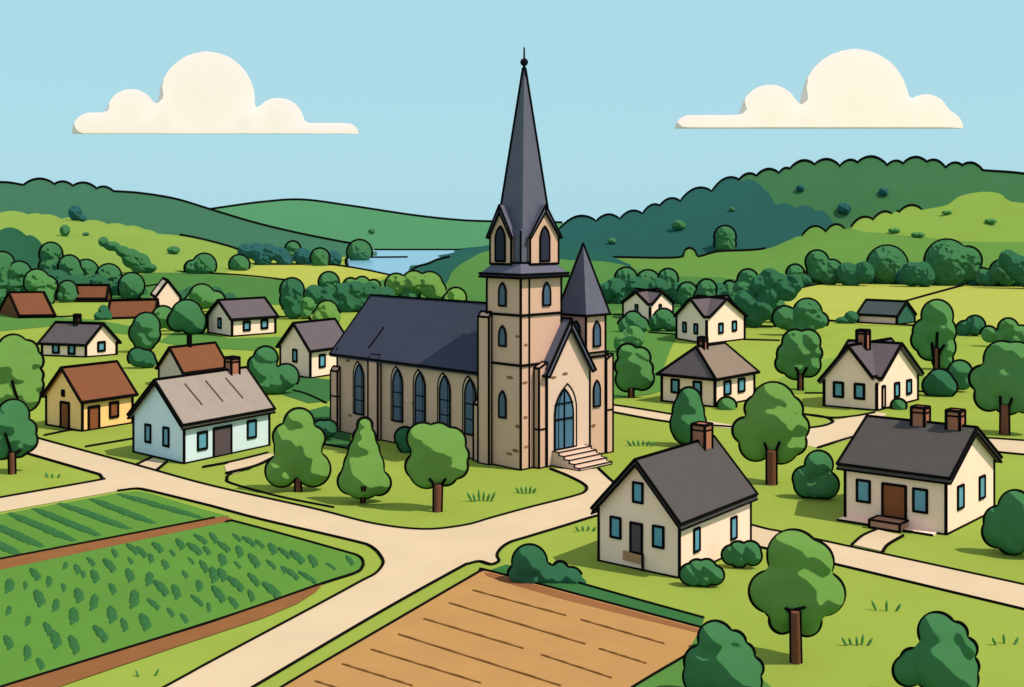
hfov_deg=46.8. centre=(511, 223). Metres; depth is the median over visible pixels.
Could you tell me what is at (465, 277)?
green knoll
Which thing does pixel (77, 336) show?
house
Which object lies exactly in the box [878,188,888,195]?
shrub
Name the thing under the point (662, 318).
bush
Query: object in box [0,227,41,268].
wooded slope
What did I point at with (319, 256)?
tree
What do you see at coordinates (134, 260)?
hedge
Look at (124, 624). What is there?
crop plant
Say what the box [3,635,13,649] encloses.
crop plant
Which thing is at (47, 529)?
crop row
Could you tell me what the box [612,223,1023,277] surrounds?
green hill
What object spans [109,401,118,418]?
window
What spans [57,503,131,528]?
crop row
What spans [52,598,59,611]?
crop plant
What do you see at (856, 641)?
grass tuft
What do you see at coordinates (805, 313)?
bush
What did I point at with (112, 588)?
crop plant
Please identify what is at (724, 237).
tree
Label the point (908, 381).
window
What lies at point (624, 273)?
tree
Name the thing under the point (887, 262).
tree
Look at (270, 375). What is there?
bush
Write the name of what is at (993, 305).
yellow field
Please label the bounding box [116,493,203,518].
crop row
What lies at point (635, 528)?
door
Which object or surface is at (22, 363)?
leafy tree
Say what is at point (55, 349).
window
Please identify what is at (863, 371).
cottage
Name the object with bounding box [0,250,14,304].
tree
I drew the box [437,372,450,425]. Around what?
window
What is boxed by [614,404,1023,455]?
footpath
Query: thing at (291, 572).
crop plant
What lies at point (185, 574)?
crop plant
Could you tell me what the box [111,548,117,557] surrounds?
crop plant
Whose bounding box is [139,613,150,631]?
crop plant
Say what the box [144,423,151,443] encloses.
window
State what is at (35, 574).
crop plant
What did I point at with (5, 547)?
crop row
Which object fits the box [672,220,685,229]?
shrub
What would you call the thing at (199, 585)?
crop plant
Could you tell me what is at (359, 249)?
tree
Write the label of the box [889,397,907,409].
bush
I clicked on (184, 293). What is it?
hedge
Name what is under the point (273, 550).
crop plant
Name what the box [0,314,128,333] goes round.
meadow patch
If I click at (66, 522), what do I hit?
crop row
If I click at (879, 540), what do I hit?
footpath
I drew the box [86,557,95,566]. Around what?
crop plant
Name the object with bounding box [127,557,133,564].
crop plant
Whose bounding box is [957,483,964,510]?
window
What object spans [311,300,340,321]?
bush
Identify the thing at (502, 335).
window
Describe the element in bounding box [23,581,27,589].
crop plant
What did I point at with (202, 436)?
window
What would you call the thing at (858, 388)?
window
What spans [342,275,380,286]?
hedge
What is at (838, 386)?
window
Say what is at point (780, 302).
bush
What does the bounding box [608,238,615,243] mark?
shrub
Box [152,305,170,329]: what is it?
bush
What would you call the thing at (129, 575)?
crop plant
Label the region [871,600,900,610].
grass tuft
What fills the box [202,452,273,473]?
footpath
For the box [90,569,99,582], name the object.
crop plant
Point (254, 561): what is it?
crop plant
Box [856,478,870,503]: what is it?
window
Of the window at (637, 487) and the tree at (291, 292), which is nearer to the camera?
the window at (637, 487)
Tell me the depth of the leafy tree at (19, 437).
80.07 m
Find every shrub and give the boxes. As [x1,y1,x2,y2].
[60,224,69,235]
[68,205,86,221]
[167,246,179,253]
[368,228,374,233]
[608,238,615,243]
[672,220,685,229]
[796,185,804,191]
[837,203,850,213]
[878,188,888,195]
[888,228,900,232]
[911,232,924,237]
[942,210,951,214]
[984,218,996,223]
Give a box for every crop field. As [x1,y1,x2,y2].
[0,491,226,559]
[0,519,364,686]
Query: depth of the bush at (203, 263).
397.11 m
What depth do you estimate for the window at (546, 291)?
83.15 m
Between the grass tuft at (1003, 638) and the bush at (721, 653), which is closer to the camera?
the bush at (721, 653)
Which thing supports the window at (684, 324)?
in the house at (717, 318)
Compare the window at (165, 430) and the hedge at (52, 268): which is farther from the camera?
the hedge at (52, 268)
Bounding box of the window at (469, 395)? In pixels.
[462,376,476,435]
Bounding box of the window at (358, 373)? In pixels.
[353,361,363,415]
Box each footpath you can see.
[135,456,167,469]
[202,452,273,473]
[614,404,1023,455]
[851,528,904,551]
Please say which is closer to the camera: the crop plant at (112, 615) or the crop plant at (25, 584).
the crop plant at (112, 615)
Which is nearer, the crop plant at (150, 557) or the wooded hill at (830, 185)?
the crop plant at (150, 557)
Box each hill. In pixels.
[0,177,376,256]
[0,211,254,272]
[212,198,562,249]
[438,176,832,256]
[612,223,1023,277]
[739,155,1023,228]
[851,192,1023,241]
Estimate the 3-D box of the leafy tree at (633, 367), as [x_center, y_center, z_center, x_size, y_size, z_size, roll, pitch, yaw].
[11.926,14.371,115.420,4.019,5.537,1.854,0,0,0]
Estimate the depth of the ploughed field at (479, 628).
47.57 m
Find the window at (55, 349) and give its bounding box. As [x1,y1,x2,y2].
[52,346,59,353]
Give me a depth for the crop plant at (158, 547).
61.75 m
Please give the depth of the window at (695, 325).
168.95 m
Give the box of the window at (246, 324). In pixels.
[243,320,250,331]
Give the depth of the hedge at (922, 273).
314.71 m
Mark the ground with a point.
(830, 659)
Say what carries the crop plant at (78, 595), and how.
on the crop field at (15, 667)
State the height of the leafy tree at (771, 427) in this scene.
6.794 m
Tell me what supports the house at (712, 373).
on the ground
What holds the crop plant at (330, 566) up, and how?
on the crop field at (15, 667)
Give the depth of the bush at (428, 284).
247.79 m
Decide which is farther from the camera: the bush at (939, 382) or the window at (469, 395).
the bush at (939, 382)
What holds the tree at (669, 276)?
on the ground
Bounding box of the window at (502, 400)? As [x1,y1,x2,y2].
[498,390,506,418]
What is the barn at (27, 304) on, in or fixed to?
on the ground
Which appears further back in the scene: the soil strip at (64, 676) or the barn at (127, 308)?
the barn at (127, 308)
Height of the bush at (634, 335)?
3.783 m
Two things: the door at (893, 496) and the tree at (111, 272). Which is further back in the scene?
the tree at (111, 272)
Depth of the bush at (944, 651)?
41.70 m
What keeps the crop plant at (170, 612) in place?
on the crop field at (15, 667)
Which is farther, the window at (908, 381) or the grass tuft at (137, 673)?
the window at (908, 381)
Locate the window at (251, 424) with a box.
[247,419,256,439]
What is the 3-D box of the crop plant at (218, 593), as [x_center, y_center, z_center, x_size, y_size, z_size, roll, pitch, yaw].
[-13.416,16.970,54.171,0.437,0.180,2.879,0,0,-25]
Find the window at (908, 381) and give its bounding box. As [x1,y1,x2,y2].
[906,379,911,394]
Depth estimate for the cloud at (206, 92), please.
2575.97 m
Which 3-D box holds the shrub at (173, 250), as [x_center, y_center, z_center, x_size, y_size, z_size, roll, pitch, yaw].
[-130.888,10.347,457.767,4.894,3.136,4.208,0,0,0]
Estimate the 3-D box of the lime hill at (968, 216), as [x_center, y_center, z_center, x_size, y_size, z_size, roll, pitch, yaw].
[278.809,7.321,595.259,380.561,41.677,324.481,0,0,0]
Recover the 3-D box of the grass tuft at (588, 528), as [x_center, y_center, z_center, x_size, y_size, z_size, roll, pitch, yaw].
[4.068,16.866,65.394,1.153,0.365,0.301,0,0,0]
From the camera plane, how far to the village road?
61.78 m
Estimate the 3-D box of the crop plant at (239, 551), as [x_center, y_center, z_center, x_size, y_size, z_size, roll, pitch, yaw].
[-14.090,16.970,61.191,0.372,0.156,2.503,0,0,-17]
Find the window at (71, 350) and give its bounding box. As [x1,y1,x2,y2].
[67,346,75,354]
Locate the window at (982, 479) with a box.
[979,474,985,500]
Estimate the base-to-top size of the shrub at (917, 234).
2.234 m
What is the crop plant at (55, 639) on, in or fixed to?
on the crop field at (15, 667)
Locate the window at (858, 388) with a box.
[853,383,864,399]
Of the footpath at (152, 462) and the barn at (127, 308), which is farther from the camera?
the barn at (127, 308)
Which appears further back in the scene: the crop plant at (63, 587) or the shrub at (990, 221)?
the shrub at (990, 221)
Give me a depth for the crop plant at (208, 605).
52.29 m
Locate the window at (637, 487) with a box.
[632,481,643,504]
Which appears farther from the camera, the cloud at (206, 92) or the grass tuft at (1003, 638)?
the cloud at (206, 92)
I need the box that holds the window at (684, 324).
[682,321,686,332]
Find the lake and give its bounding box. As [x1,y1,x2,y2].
[345,249,460,274]
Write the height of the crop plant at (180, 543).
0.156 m
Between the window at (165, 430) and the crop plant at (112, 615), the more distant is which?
the window at (165, 430)
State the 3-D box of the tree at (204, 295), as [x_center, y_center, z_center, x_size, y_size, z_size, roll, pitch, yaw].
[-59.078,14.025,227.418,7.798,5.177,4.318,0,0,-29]
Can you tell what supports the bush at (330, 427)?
on the meadow patch at (339, 438)
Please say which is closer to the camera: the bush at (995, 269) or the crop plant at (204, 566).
the crop plant at (204, 566)
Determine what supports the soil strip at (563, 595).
on the ploughed field at (479, 628)
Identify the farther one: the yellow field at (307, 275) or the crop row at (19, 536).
the yellow field at (307, 275)
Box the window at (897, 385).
[894,381,900,397]
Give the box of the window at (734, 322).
[732,320,736,331]
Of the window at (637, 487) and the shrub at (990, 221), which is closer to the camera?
the window at (637, 487)
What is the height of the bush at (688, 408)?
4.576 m
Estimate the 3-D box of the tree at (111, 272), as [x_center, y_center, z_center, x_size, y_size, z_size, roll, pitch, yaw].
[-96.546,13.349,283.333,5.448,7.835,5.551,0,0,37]
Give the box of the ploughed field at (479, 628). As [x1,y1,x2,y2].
[280,567,700,686]
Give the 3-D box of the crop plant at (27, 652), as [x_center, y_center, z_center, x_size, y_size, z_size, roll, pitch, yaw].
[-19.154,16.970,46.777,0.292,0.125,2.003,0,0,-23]
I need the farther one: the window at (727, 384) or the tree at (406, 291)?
the tree at (406, 291)
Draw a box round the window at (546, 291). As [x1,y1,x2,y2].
[542,282,551,306]
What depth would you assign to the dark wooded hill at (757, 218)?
599.31 m
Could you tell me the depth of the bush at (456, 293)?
235.60 m
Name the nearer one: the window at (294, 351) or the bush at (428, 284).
the window at (294, 351)
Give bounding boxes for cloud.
[72,51,358,133]
[675,49,962,128]
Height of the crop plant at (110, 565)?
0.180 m
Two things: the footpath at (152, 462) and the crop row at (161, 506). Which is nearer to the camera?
the crop row at (161, 506)
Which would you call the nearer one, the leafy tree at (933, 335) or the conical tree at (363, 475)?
the conical tree at (363, 475)
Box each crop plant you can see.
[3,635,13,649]
[5,578,13,593]
[5,605,11,615]
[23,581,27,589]
[23,644,30,660]
[25,615,30,626]
[29,568,40,580]
[33,589,45,607]
[36,658,44,670]
[43,622,52,635]
[46,576,51,587]
[50,629,61,648]
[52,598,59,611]
[61,583,66,591]
[62,562,67,569]
[68,635,79,654]
[69,607,78,624]
[73,564,80,574]
[74,587,83,603]
[81,570,85,578]
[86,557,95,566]
[89,594,98,610]
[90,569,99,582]
[92,625,108,642]
[103,558,115,572]
[107,606,117,623]
[108,583,116,594]
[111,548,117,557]
[120,617,128,631]
[125,568,134,582]
[126,543,138,554]
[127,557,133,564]
[129,589,138,608]
[136,546,147,557]
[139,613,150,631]
[145,571,153,586]
[147,598,159,610]
[148,553,153,563]
[151,541,163,553]
[153,579,168,596]
[161,559,169,569]
[166,607,174,616]
[169,549,175,556]
[171,584,180,599]
[175,538,184,549]
[180,613,188,623]
[182,570,188,578]
[186,542,202,555]
[190,594,203,606]
[194,534,207,544]
[196,579,202,591]
[199,560,208,573]
[203,546,210,555]
[206,602,210,612]
[209,532,217,543]
[209,566,218,583]
[211,585,225,603]
[217,541,230,552]
[217,568,227,581]
[218,553,227,566]
[227,575,244,591]
[228,596,238,608]
[232,533,241,541]
[235,545,243,557]
[242,536,256,546]
[247,572,259,586]
[247,589,254,601]
[248,553,260,568]
[255,539,264,548]
[262,581,280,597]
[266,559,275,569]
[268,543,277,554]
[277,547,290,558]
[280,565,286,573]
[284,567,298,580]
[289,550,304,564]
[298,571,316,583]
[308,554,317,567]
[325,562,335,569]
[345,555,354,565]
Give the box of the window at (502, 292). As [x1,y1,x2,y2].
[498,282,506,306]
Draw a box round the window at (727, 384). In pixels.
[723,380,731,395]
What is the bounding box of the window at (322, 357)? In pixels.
[318,353,325,367]
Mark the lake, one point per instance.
(389, 261)
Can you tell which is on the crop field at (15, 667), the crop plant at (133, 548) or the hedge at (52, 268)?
the crop plant at (133, 548)
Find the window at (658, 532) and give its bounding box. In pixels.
[652,524,664,549]
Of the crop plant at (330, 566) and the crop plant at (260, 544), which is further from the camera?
the crop plant at (260, 544)
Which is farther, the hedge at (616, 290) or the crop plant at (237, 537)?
the hedge at (616, 290)
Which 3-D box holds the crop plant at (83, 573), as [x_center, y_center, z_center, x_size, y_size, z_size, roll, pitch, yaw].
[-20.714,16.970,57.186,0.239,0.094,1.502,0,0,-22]
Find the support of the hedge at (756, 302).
on the ground
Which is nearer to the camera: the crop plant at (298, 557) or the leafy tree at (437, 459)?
the crop plant at (298, 557)
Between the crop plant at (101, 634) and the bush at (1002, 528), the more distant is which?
the bush at (1002, 528)
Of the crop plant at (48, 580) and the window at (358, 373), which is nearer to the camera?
the crop plant at (48, 580)
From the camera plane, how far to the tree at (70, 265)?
278.40 m
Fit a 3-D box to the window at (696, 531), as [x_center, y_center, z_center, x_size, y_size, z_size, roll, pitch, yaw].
[9.043,15.500,57.944,0.145,1.240,0.699,0,0,38]
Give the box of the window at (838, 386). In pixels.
[833,381,843,397]
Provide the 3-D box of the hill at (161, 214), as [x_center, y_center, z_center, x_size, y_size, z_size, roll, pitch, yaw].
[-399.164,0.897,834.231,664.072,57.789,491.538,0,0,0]
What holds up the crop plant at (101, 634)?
on the crop field at (15, 667)
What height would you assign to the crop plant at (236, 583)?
0.180 m
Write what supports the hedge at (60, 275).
on the ground
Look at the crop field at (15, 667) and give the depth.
54.84 m
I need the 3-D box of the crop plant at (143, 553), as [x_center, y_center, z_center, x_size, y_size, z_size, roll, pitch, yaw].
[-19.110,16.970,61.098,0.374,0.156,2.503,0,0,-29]
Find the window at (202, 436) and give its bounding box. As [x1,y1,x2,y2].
[197,430,207,450]
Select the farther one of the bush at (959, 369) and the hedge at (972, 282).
the hedge at (972, 282)
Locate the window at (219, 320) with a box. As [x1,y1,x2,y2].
[217,317,221,328]
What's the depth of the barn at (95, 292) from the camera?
255.88 m
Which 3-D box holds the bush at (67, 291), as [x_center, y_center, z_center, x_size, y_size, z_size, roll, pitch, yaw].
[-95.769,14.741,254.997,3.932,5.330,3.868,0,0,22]
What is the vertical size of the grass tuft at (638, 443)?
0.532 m
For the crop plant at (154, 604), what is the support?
on the crop field at (15, 667)
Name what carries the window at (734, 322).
in the house at (717, 318)
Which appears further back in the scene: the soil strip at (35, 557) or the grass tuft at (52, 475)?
the grass tuft at (52, 475)
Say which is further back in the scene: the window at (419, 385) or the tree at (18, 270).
the tree at (18, 270)
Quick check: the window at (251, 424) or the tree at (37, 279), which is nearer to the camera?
the window at (251, 424)
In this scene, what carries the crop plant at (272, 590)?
on the crop field at (15, 667)
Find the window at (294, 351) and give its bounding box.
[292,348,297,362]
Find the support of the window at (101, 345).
in the house at (77, 336)
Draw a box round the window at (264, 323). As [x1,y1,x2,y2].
[260,319,268,329]
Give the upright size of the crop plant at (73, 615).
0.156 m
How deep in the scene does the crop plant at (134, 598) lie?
53.26 m
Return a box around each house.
[37,313,121,357]
[41,360,138,431]
[126,355,275,463]
[154,334,223,377]
[205,296,279,336]
[621,287,674,319]
[655,335,760,407]
[673,294,747,342]
[835,404,1002,535]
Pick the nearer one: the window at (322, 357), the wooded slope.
the window at (322, 357)
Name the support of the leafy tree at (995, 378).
on the ground
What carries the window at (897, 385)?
in the cottage at (863, 371)
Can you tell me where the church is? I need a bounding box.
[329,47,613,470]
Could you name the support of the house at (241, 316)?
on the ground
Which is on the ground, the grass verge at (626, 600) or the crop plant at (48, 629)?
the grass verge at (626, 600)
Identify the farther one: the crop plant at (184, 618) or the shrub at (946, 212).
the shrub at (946, 212)
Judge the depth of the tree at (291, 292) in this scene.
209.19 m
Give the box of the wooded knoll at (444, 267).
[409,246,630,283]
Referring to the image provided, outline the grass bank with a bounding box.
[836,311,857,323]
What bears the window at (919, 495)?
in the house at (919, 471)
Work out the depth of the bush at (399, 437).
87.50 m
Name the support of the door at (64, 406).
in the house at (84, 397)
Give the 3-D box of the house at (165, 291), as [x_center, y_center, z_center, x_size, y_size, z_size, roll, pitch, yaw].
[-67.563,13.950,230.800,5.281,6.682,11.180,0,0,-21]
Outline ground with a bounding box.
[0,257,1023,686]
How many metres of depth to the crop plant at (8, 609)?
51.77 m
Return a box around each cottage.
[275,317,343,377]
[590,421,758,578]
[817,328,924,410]
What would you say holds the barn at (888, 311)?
on the yellow field at (993, 305)
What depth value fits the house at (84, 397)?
98.69 m
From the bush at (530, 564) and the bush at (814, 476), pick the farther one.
the bush at (814, 476)
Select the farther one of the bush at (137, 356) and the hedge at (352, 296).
the hedge at (352, 296)
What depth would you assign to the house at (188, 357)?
125.00 m
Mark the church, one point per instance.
(515, 371)
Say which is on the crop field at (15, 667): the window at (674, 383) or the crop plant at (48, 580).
the crop plant at (48, 580)
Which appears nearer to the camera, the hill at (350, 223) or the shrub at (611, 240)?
the shrub at (611, 240)
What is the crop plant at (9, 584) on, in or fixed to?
on the crop field at (15, 667)
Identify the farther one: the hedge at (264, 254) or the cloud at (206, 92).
the cloud at (206, 92)
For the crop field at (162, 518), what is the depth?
67.58 m
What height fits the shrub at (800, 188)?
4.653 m
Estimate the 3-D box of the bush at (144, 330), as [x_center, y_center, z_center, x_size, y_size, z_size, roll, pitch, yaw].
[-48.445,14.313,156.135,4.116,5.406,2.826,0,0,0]
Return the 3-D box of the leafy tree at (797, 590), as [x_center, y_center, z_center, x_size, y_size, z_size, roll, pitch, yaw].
[11.065,14.480,45.969,3.630,5.241,1.945,0,0,0]
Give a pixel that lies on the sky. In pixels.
(428, 88)
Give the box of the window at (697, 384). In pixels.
[692,380,701,394]
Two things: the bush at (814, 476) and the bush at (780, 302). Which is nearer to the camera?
the bush at (814, 476)
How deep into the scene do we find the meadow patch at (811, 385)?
126.20 m
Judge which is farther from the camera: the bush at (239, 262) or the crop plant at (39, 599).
the bush at (239, 262)
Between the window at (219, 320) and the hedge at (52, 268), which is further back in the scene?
the hedge at (52, 268)
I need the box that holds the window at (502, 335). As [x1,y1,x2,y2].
[498,325,506,346]
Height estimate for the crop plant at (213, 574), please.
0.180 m
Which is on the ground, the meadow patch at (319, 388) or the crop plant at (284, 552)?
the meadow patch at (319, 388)
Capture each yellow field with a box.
[227,263,388,287]
[784,283,1023,327]
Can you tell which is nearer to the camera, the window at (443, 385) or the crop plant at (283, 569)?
the crop plant at (283, 569)
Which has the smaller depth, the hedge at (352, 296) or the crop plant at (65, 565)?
the crop plant at (65, 565)
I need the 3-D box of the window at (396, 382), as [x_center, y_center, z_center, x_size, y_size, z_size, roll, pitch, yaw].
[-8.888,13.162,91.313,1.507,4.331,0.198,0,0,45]
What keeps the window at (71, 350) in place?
in the house at (77, 336)
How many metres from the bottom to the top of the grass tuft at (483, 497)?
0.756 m
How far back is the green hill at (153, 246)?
487.24 m
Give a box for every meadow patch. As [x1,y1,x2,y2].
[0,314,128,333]
[159,332,280,349]
[282,377,329,402]
[309,406,350,446]
[607,309,674,398]
[778,352,923,392]
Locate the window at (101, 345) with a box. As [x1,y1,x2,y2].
[97,341,105,351]
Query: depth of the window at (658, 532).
57.37 m
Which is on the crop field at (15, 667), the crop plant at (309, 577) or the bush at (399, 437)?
the crop plant at (309, 577)
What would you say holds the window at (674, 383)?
in the house at (712, 373)
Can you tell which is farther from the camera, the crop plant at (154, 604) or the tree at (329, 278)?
the tree at (329, 278)
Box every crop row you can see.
[0,524,44,547]
[0,541,20,554]
[7,512,76,541]
[31,508,100,535]
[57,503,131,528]
[88,498,156,523]
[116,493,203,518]
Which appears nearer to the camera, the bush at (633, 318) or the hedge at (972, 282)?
the bush at (633, 318)
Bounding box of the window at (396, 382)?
[390,366,402,422]
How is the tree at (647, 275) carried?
on the ground
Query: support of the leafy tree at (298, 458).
on the ground
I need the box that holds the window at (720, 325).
[718,322,723,333]
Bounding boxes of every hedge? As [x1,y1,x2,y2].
[43,262,56,273]
[49,270,147,295]
[98,237,156,272]
[178,286,235,308]
[237,243,341,264]
[304,281,394,311]
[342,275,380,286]
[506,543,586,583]
[600,277,726,303]
[730,268,802,327]
[802,249,1023,286]
[812,269,1019,285]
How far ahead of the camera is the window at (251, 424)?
88.96 m
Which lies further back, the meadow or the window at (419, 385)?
the meadow
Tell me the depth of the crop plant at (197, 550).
61.48 m
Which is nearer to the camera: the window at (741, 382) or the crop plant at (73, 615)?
the crop plant at (73, 615)
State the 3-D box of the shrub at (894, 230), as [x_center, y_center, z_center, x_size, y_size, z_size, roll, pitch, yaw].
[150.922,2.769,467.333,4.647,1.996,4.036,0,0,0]
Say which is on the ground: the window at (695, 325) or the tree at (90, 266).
the tree at (90, 266)
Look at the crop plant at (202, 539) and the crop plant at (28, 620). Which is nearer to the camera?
the crop plant at (28, 620)
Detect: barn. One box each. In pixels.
[0,291,56,317]
[75,284,112,301]
[108,298,159,319]
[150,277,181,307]
[856,298,916,323]
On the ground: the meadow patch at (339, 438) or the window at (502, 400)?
the meadow patch at (339, 438)
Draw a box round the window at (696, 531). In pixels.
[693,526,700,553]
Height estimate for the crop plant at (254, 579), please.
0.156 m
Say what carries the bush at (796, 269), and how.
on the meadow
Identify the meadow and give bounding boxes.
[112,270,837,332]
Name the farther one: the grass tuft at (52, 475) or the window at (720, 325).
the window at (720, 325)
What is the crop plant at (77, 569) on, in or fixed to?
on the crop field at (15, 667)
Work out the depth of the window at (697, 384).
110.39 m
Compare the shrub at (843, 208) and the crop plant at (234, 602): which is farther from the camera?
the shrub at (843, 208)
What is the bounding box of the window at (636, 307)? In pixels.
[634,304,638,310]
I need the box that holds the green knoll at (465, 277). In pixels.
[445,251,658,295]
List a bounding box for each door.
[59,401,69,428]
[87,405,100,430]
[213,424,232,457]
[554,383,576,450]
[629,521,642,554]
[881,385,885,408]
[881,482,906,518]
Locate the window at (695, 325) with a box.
[693,323,697,334]
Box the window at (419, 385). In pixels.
[413,369,425,423]
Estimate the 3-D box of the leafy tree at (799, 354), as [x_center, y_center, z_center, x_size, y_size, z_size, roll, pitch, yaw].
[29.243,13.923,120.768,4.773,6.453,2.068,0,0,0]
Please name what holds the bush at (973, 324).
on the ground
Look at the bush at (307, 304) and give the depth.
209.59 m
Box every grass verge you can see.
[492,565,704,625]
[636,636,770,686]
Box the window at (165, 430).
[162,426,169,447]
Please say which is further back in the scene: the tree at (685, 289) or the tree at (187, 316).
the tree at (685, 289)
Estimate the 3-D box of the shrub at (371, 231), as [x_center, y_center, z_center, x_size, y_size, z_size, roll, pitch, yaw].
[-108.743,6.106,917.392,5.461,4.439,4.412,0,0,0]
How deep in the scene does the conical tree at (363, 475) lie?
71.46 m
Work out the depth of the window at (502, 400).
82.58 m
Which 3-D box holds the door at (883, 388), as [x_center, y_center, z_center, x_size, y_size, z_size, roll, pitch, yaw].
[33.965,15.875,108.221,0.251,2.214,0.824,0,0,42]
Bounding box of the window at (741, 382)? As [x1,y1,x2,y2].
[737,377,745,392]
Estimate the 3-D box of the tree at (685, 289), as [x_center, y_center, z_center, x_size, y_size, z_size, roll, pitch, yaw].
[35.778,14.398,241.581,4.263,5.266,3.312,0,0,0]
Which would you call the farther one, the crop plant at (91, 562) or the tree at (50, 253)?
the tree at (50, 253)
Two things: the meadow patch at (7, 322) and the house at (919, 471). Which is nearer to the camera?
the house at (919, 471)
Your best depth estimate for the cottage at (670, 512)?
58.80 m
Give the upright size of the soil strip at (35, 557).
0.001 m
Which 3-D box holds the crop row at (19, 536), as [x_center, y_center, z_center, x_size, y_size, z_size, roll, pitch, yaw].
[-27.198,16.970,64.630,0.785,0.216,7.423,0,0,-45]
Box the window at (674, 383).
[670,378,679,393]
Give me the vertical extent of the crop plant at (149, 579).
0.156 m
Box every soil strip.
[0,516,231,569]
[5,585,320,686]
[484,572,698,631]
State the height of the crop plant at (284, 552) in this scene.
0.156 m
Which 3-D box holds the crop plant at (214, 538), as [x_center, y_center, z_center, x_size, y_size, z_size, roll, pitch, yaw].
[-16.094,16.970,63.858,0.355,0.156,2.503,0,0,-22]
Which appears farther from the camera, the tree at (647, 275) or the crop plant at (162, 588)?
the tree at (647, 275)
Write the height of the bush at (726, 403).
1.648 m
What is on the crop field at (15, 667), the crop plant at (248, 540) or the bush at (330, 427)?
the crop plant at (248, 540)
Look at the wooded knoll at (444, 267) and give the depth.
340.15 m
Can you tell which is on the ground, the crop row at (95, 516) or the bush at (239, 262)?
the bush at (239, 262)
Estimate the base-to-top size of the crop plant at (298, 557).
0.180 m
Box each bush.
[56,279,78,302]
[94,305,111,319]
[126,346,157,367]
[128,311,161,349]
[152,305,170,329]
[183,252,216,273]
[228,254,250,270]
[247,345,299,393]
[300,297,314,318]
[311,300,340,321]
[315,419,338,437]
[384,270,446,298]
[393,426,409,452]
[441,286,466,299]
[614,326,644,350]
[617,310,648,331]
[648,307,674,330]
[678,558,724,586]
[682,619,764,686]
[716,396,737,409]
[720,540,762,567]
[769,300,785,321]
[771,297,829,330]
[785,263,804,277]
[791,449,839,499]
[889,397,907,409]
[891,611,980,686]
[921,368,958,396]
[947,359,972,389]
[956,314,986,335]
[979,317,1023,342]
[981,489,1023,555]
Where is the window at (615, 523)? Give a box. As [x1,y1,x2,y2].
[609,515,621,539]
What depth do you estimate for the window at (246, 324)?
179.01 m
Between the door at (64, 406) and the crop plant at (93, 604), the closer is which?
the crop plant at (93, 604)
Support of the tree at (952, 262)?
on the ground
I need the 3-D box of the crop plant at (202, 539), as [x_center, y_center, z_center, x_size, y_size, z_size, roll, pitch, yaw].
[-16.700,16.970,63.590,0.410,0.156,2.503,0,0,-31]
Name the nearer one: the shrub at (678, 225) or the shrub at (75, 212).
the shrub at (75, 212)
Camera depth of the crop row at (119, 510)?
69.55 m
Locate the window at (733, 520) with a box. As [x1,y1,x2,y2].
[730,515,737,540]
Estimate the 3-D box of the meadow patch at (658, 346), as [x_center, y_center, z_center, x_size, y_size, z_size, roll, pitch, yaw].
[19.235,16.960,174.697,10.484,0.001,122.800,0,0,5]
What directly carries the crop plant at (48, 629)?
on the crop field at (15, 667)
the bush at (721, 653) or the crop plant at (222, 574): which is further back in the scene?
the crop plant at (222, 574)
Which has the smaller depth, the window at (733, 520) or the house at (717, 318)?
the window at (733, 520)
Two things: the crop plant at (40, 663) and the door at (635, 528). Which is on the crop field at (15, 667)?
the crop plant at (40, 663)
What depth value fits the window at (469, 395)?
85.59 m
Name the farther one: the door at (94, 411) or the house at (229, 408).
the door at (94, 411)
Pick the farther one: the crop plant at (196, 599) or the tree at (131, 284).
the tree at (131, 284)
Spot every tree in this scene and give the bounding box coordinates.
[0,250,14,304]
[0,333,44,411]
[0,398,38,474]
[7,260,31,290]
[23,268,58,303]
[37,241,63,268]
[57,254,84,276]
[80,258,98,277]
[95,263,122,283]
[117,272,145,297]
[166,299,207,334]
[184,283,225,309]
[264,407,331,491]
[279,277,304,318]
[284,240,301,256]
[309,247,330,265]
[317,271,339,286]
[336,416,391,502]
[346,239,372,259]
[398,287,420,296]
[404,421,469,512]
[614,266,637,281]
[614,342,654,397]
[638,269,657,281]
[657,267,678,285]
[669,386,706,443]
[677,281,695,305]
[693,278,717,296]
[713,225,736,249]
[722,268,757,295]
[731,381,809,485]
[748,528,845,664]
[774,328,823,390]
[804,249,841,284]
[866,244,908,283]
[910,298,956,368]
[923,238,982,285]
[967,340,1023,434]
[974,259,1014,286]
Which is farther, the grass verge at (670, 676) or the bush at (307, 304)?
the bush at (307, 304)
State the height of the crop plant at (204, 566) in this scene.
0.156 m
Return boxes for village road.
[0,437,1023,686]
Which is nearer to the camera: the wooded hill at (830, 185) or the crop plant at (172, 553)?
the crop plant at (172, 553)
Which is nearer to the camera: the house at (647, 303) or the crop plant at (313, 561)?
the crop plant at (313, 561)
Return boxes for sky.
[0,0,1023,222]
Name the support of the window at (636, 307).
in the house at (647, 303)
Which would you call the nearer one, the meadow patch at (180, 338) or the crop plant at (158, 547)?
the crop plant at (158, 547)
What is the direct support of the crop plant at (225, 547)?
on the crop field at (15, 667)
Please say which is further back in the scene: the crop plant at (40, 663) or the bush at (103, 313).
the bush at (103, 313)
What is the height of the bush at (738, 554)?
1.459 m
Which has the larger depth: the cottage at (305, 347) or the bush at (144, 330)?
the bush at (144, 330)
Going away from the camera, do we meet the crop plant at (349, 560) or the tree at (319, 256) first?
the crop plant at (349, 560)
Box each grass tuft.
[45,472,59,477]
[135,669,158,676]
[467,489,494,501]
[516,486,535,493]
[575,526,595,530]
[627,440,654,445]
[842,634,872,645]
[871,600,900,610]
[992,634,1018,644]
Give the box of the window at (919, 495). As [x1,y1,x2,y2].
[912,487,927,513]
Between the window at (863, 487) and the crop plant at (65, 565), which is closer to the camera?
the crop plant at (65, 565)
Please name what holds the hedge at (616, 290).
on the ground
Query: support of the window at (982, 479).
in the house at (919, 471)
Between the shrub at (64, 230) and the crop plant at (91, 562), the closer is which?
the crop plant at (91, 562)

